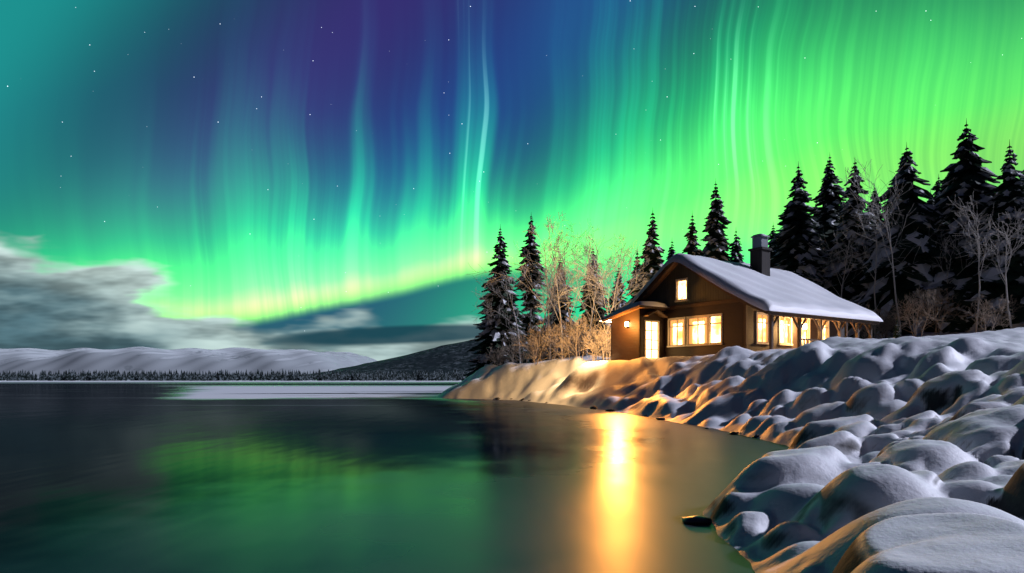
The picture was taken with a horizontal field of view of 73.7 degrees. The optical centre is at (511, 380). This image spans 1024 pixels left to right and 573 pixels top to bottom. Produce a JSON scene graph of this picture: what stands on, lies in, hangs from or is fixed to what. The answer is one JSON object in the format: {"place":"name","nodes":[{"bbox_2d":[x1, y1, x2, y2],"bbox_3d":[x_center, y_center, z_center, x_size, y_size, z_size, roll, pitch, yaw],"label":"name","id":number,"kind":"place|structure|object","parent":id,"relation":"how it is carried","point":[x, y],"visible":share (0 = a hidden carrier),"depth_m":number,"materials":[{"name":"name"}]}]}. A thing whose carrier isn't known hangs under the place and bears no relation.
{"place":"outdoors","nodes":[
{"label":"outdoors","id":0,"kind":"place"},
{"bbox_2d":[0,347,376,378],"bbox_3d":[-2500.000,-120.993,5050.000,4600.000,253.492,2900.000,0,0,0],"label":"snowy hills","id":1,"kind":"structure","parent":0,"point":[149,359],"depth_m":4071.19,"materials":[{"name":"white snow"}]},
{"bbox_2d":[0,380,460,381],"bbox_3d":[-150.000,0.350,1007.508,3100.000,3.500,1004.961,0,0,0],"label":"bank ground","id":2,"kind":"structure","parent":0,"point":[232,381],"depth_m":1015.71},
{"bbox_2d":[0,368,471,380],"bbox_3d":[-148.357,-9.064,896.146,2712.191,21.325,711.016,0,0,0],"label":"shore trees","id":3,"kind":"object","parent":2,"relation":"on","point":[114,375],"visible":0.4,"depth_m":1056.96,"materials":[{"name":"black plant"}]},
{"bbox_2d":[0,382,788,572],"bbox_3d":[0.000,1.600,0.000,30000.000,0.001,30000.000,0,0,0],"label":"lake","id":4,"kind":"structure","parent":0,"point":[258,477],"depth_m":10.86,"materials":[{"name":"water"}]},
{"bbox_2d":[311,340,541,376],"bbox_3d":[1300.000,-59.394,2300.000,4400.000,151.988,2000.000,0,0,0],"label":"ridge ground","id":5,"kind":"structure","parent":0,"point":[450,358],"depth_m":1571.56,"materials":[{"name":"grey"}]},
{"bbox_2d":[0,0,1023,360],"label":"sky","id":6,"kind":"structure","parent":0,"point":[312,175],"materials":[{"name":"green"}]},
{"bbox_2d":[437,327,1023,572],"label":"snowy shore","id":7,"kind":"structure","parent":0,"point":[904,454],"depth_m":11.40,"materials":[{"name":"snow"},{"name":"white snow"}]},
{"bbox_2d":[463,227,533,377],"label":"spruce","id":8,"kind":"object","parent":7,"relation":"on","point":[491,335],"visible":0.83,"depth_m":89.75,"materials":[{"name":"green plant"}]},
{"bbox_2d":[486,345,513,365],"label":"bush","id":9,"kind":"object","parent":7,"relation":"on","point":[498,358],"visible":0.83,"depth_m":85.49,"materials":[{"name":"brown plant"}]},
{"bbox_2d":[493,328,534,362],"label":"bush","id":10,"kind":"object","parent":7,"relation":"on","point":[514,339],"visible":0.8,"depth_m":80.64,"materials":[{"name":"brown plant"}]},
{"bbox_2d":[472,270,564,362],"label":"bare tree","id":11,"kind":"object","parent":7,"relation":"on","point":[506,289],"visible":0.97,"depth_m":78.41,"materials":[{"name":"brown plant"}]},
{"bbox_2d":[509,340,547,362],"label":"bush","id":12,"kind":"object","parent":7,"relation":"on","point":[527,353],"visible":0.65,"depth_m":73.08,"materials":[{"name":"brown plant"}]},
{"bbox_2d":[468,212,590,359],"bbox_3d":[2.818,-8.268,62.353,8.969,14.123,11.341,0,0,37],"label":"birch","id":13,"kind":"object","parent":7,"relation":"on","point":[535,233],"visible":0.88,"depth_m":61.92,"materials":[{"name":"brown plant"}]},
{"bbox_2d":[514,216,547,362],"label":"spruce","id":14,"kind":"object","parent":7,"relation":"on","point":[531,247],"visible":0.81,"depth_m":92.86,"materials":[{"name":"green plant"}]},
{"bbox_2d":[521,325,553,361],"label":"bush","id":15,"kind":"object","parent":7,"relation":"on","point":[536,344],"visible":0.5,"depth_m":67.59,"materials":[{"name":"brown plant"}]},
{"bbox_2d":[514,317,566,364],"bbox_3d":[2.425,-3.216,60.333,5.400,4.902,3.721,0,0,26],"label":"bush","id":16,"kind":"object","parent":7,"relation":"on","point":[536,339],"visible":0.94,"depth_m":60.42,"materials":[{"name":"brown plant"}]},
{"bbox_2d":[534,260,577,362],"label":"spruce","id":17,"kind":"object","parent":7,"relation":"on","point":[564,314],"visible":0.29,"depth_m":108.91,"materials":[{"name":"green plant"}]},
{"bbox_2d":[529,255,584,361],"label":"bare tree","id":18,"kind":"object","parent":7,"relation":"on","point":[542,295],"visible":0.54,"depth_m":71.07,"materials":[{"name":"brown plant"}]},
{"bbox_2d":[542,321,581,358],"bbox_3d":[4.280,-3.439,63.768,3.689,4.240,3.662,0,0,-43],"label":"bush","id":19,"kind":"object","parent":7,"relation":"on","point":[551,342],"visible":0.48,"depth_m":63.82,"materials":[{"name":"brown plant"}]},
{"bbox_2d":[513,230,611,358],"bbox_3d":[4.000,-7.503,60.535,6.931,12.894,8.211,0,0,-37],"label":"birch","id":20,"kind":"object","parent":7,"relation":"on","point":[554,265],"visible":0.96,"depth_m":60.43,"materials":[{"name":"brown plant"}]},
{"bbox_2d":[542,322,583,358],"bbox_3d":[4.613,-3.306,59.922,4.321,4.456,4.483,0,0,0],"label":"bush","id":21,"kind":"object","parent":7,"relation":"on","point":[555,341],"visible":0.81,"depth_m":59.64,"materials":[{"name":"brown plant"}]},
{"bbox_2d":[554,335,580,356],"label":"bush","id":22,"kind":"object","parent":7,"relation":"on","point":[566,349],"visible":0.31,"depth_m":68.33,"materials":[{"name":"brown plant"}]},
{"bbox_2d":[520,222,618,356],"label":"birch","id":23,"kind":"object","parent":7,"relation":"on","point":[568,272],"visible":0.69,"depth_m":68.73,"materials":[{"name":"brown plant"}]},
{"bbox_2d":[553,313,610,358],"bbox_3d":[5.793,-3.572,58.878,4.721,5.008,4.564,0,0,-21],"label":"bush","id":24,"kind":"object","parent":7,"relation":"on","point":[584,323],"visible":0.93,"depth_m":58.26,"materials":[{"name":"brown plant"}]},
{"bbox_2d":[571,330,601,355],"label":"bush","id":25,"kind":"object","parent":7,"relation":"on","point":[585,341],"visible":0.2,"depth_m":64.93,"materials":[{"name":"brown plant"}]},
{"bbox_2d":[543,225,630,355],"bbox_3d":[6.785,-8.465,64.058,6.285,14.064,8.840,0,0,-20],"label":"birch","id":26,"kind":"object","parent":7,"relation":"on","point":[586,251],"visible":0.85,"depth_m":63.78,"materials":[{"name":"brown plant"}]},
{"bbox_2d":[565,249,611,357],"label":"spruce","id":27,"kind":"object","parent":7,"relation":"on","point":[587,300],"visible":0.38,"depth_m":84.68,"materials":[{"name":"green plant"}]},
{"bbox_2d":[578,329,610,359],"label":"bush","id":28,"kind":"object","parent":7,"relation":"on","point":[592,344],"visible":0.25,"depth_m":61.00,"materials":[{"name":"brown plant"}]},
{"bbox_2d":[582,324,610,361],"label":"bush","id":29,"kind":"object","parent":7,"relation":"on","point":[592,347],"visible":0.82,"depth_m":56.68,"materials":[{"name":"brown plant"}]},
{"bbox_2d":[588,323,610,360],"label":"bush","id":30,"kind":"object","parent":7,"relation":"on","point":[606,341],"visible":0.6,"depth_m":56.00,"materials":[{"name":"brown plant"}]},
{"bbox_2d":[556,232,645,360],"bbox_3d":[8.451,-7.075,60.422,10.991,11.770,7.227,0,0,-15],"label":"birch","id":31,"kind":"object","parent":7,"relation":"on","point":[593,274],"visible":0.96,"depth_m":59.49,"materials":[{"name":"brown plant"}]},
{"bbox_2d":[577,246,648,328],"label":"bare tree","id":32,"kind":"object","parent":7,"relation":"on","point":[618,291],"visible":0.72,"depth_m":64.74,"materials":[{"name":"brown plant"}]},
{"bbox_2d":[608,267,626,341],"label":"spruce","id":33,"kind":"object","parent":7,"relation":"on","point":[622,303],"visible":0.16,"depth_m":103.47,"materials":[{"name":"green plant"}]},
{"bbox_2d":[610,249,640,356],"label":"spruce","id":34,"kind":"object","parent":7,"relation":"on","point":[632,284],"visible":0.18,"depth_m":72.70,"materials":[{"name":"green plant"}]},
{"bbox_2d":[495,397,758,524],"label":"shore stones","id":35,"kind":"object","parent":7,"relation":"on","point":[698,520],"visible":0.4,"depth_m":7.70,"materials":[{"name":"black stone"}]},
{"bbox_2d":[627,211,664,296],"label":"spruce","id":36,"kind":"object","parent":7,"relation":"on","point":[652,252],"visible":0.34,"depth_m":69.80,"materials":[{"name":"green plant"}]},
{"bbox_2d":[666,242,675,259],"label":"spruce","id":37,"kind":"object","parent":7,"relation":"on","point":[671,253],"visible":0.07,"depth_m":97.38,"materials":[{"name":"green plant"}]},
{"bbox_2d":[682,214,705,255],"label":"spruce","id":38,"kind":"object","parent":7,"relation":"on","point":[690,248],"visible":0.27,"depth_m":72.55,"materials":[{"name":"green plant"}]},
{"bbox_2d":[700,181,733,261],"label":"spruce","id":39,"kind":"object","parent":7,"relation":"on","point":[716,246],"visible":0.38,"depth_m":74.91,"materials":[{"name":"green plant"}]},
{"bbox_2d":[729,231,744,262],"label":"spruce","id":40,"kind":"object","parent":7,"relation":"on","point":[735,251],"visible":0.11,"depth_m":85.65,"materials":[{"name":"green plant"}]},
{"bbox_2d":[601,234,878,359],"bbox_3d":[16.137,-5.733,49.049,15.340,9.646,12.567,0,0,-35],"label":"cabin","id":41,"kind":"object","parent":7,"relation":"on","point":[698,315],"visible":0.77,"depth_m":46.73,"materials":[{"name":"brown wood"}]},
{"bbox_2d":[602,301,666,319],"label":"porch roof","id":42,"kind":"structure","parent":41,"relation":"on","point":[635,304],"depth_m":47.37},
{"bbox_2d":[628,253,882,321],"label":"roof snow","id":43,"kind":"structure","parent":41,"relation":"on","point":[778,290],"depth_m":45.84,"materials":[{"name":"snow"}]},
{"bbox_2d":[768,224,776,267],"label":"spruce","id":44,"kind":"object","parent":7,"relation":"on","point":[772,235],"visible":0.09,"depth_m":103.41,"materials":[{"name":"green plant"}]},
{"bbox_2d":[768,161,830,287],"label":"spruce","id":45,"kind":"object","parent":7,"relation":"on","point":[796,253],"visible":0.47,"depth_m":73.09,"materials":[{"name":"green plant"}]},
{"bbox_2d":[809,157,846,263],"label":"spruce","id":46,"kind":"object","parent":7,"relation":"on","point":[828,199],"visible":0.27,"depth_m":77.29,"materials":[{"name":"green plant"}]},
{"bbox_2d":[804,226,868,297],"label":"bare tree","id":47,"kind":"object","parent":7,"relation":"on","point":[840,261],"visible":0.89,"depth_m":64.08,"materials":[{"name":"grey plant"}]},
{"bbox_2d":[817,162,881,330],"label":"spruce","id":48,"kind":"object","parent":7,"relation":"on","point":[847,290],"visible":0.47,"depth_m":70.31,"materials":[{"name":"green plant"}]},
{"bbox_2d":[848,304,884,338],"bbox_3d":[29.130,-4.604,57.272,3.524,3.728,3.536,0,0,39],"label":"bush","id":49,"kind":"object","parent":7,"relation":"on","point":[865,333],"visible":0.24,"depth_m":56.91,"materials":[{"name":"brown plant"}]},
{"bbox_2d":[863,187,883,224],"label":"spruce","id":50,"kind":"object","parent":7,"relation":"on","point":[875,208],"visible":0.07,"depth_m":103.35,"materials":[{"name":"green plant"}]},
{"bbox_2d":[837,159,915,336],"bbox_3d":[31.335,-11.183,58.960,6.126,16.333,8.359,0,0,22],"label":"birch","id":51,"kind":"object","parent":7,"relation":"on","point":[884,218],"visible":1,"depth_m":58.37,"materials":[{"name":"grey plant"}]},
{"bbox_2d":[821,203,951,338],"bbox_3d":[34.461,-10.054,62.904,10.774,13.432,8.390,0,0,0],"label":"birch","id":52,"kind":"object","parent":7,"relation":"on","point":[876,265],"visible":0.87,"depth_m":62.71,"materials":[{"name":"grey plant"}]},
{"bbox_2d":[872,309,906,338],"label":"bush","id":53,"kind":"object","parent":7,"relation":"on","point":[887,323],"visible":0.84,"depth_m":60.72,"materials":[{"name":"brown plant"}]},
{"bbox_2d":[893,323,900,337],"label":"young spruce","id":54,"kind":"object","parent":7,"relation":"on","point":[896,335],"visible":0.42,"depth_m":51.88,"materials":[{"name":"green plant"}]},
{"bbox_2d":[848,143,976,337],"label":"spruce","id":55,"kind":"object","parent":7,"relation":"on","point":[923,213],"visible":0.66,"depth_m":65.24,"materials":[{"name":"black plant"}]},
{"bbox_2d":[888,288,947,336],"bbox_3d":[33.083,-5.400,55.427,4.747,4.846,4.932,0,0,0],"label":"bush","id":56,"kind":"object","parent":7,"relation":"on","point":[907,317],"visible":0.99,"depth_m":55.97,"materials":[{"name":"brown plant"}]},
{"bbox_2d":[927,175,942,204],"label":"spruce","id":57,"kind":"object","parent":7,"relation":"on","point":[936,188],"visible":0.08,"depth_m":101.14,"materials":[{"name":"green plant"}]},
{"bbox_2d":[911,286,963,334],"bbox_3d":[37.400,-5.900,60.161,4.280,4.785,4.433,0,0,30],"label":"bush","id":58,"kind":"object","parent":7,"relation":"on","point":[938,308],"visible":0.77,"depth_m":59.70,"materials":[{"name":"brown plant"}]},
{"bbox_2d":[913,118,1010,333],"bbox_3d":[42.858,-12.388,65.152,16.673,25.284,16.729,0,0,-33],"label":"spruce","id":59,"kind":"object","parent":7,"relation":"on","point":[965,177],"visible":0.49,"depth_m":63.08,"materials":[{"name":"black plant"}]},
{"bbox_2d":[924,230,1003,317],"bbox_3d":[40.669,-8.687,62.416,4.551,10.058,7.599,0,0,-13],"label":"bare tree","id":60,"kind":"object","parent":7,"relation":"on","point":[945,246],"visible":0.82,"depth_m":62.30,"materials":[{"name":"grey plant"}]},
{"bbox_2d":[944,191,1023,332],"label":"bare tree","id":61,"kind":"object","parent":7,"relation":"on","point":[979,263],"visible":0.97,"depth_m":56.85,"materials":[{"name":"grey plant"}]},
{"bbox_2d":[963,294,1014,330],"bbox_3d":[37.626,-5.169,54.232,3.799,3.738,3.523,0,0,-44],"label":"bush","id":62,"kind":"object","parent":7,"relation":"on","point":[984,311],"visible":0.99,"depth_m":54.22,"materials":[{"name":"brown plant"}]},
{"bbox_2d":[955,139,1023,331],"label":"spruce","id":63,"kind":"object","parent":7,"relation":"on","point":[1009,197],"visible":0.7,"depth_m":59.68,"materials":[{"name":"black plant"}]},
{"bbox_2d":[957,208,1023,328],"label":"bare tree","id":64,"kind":"object","parent":7,"relation":"on","point":[1010,256],"visible":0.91,"depth_m":55.13,"materials":[{"name":"plant"}]},
{"bbox_2d":[996,294,1022,323],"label":"bush","id":65,"kind":"object","parent":7,"relation":"on","point":[1014,303],"visible":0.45,"depth_m":57.84,"materials":[{"name":"brown plant"}]}
]}

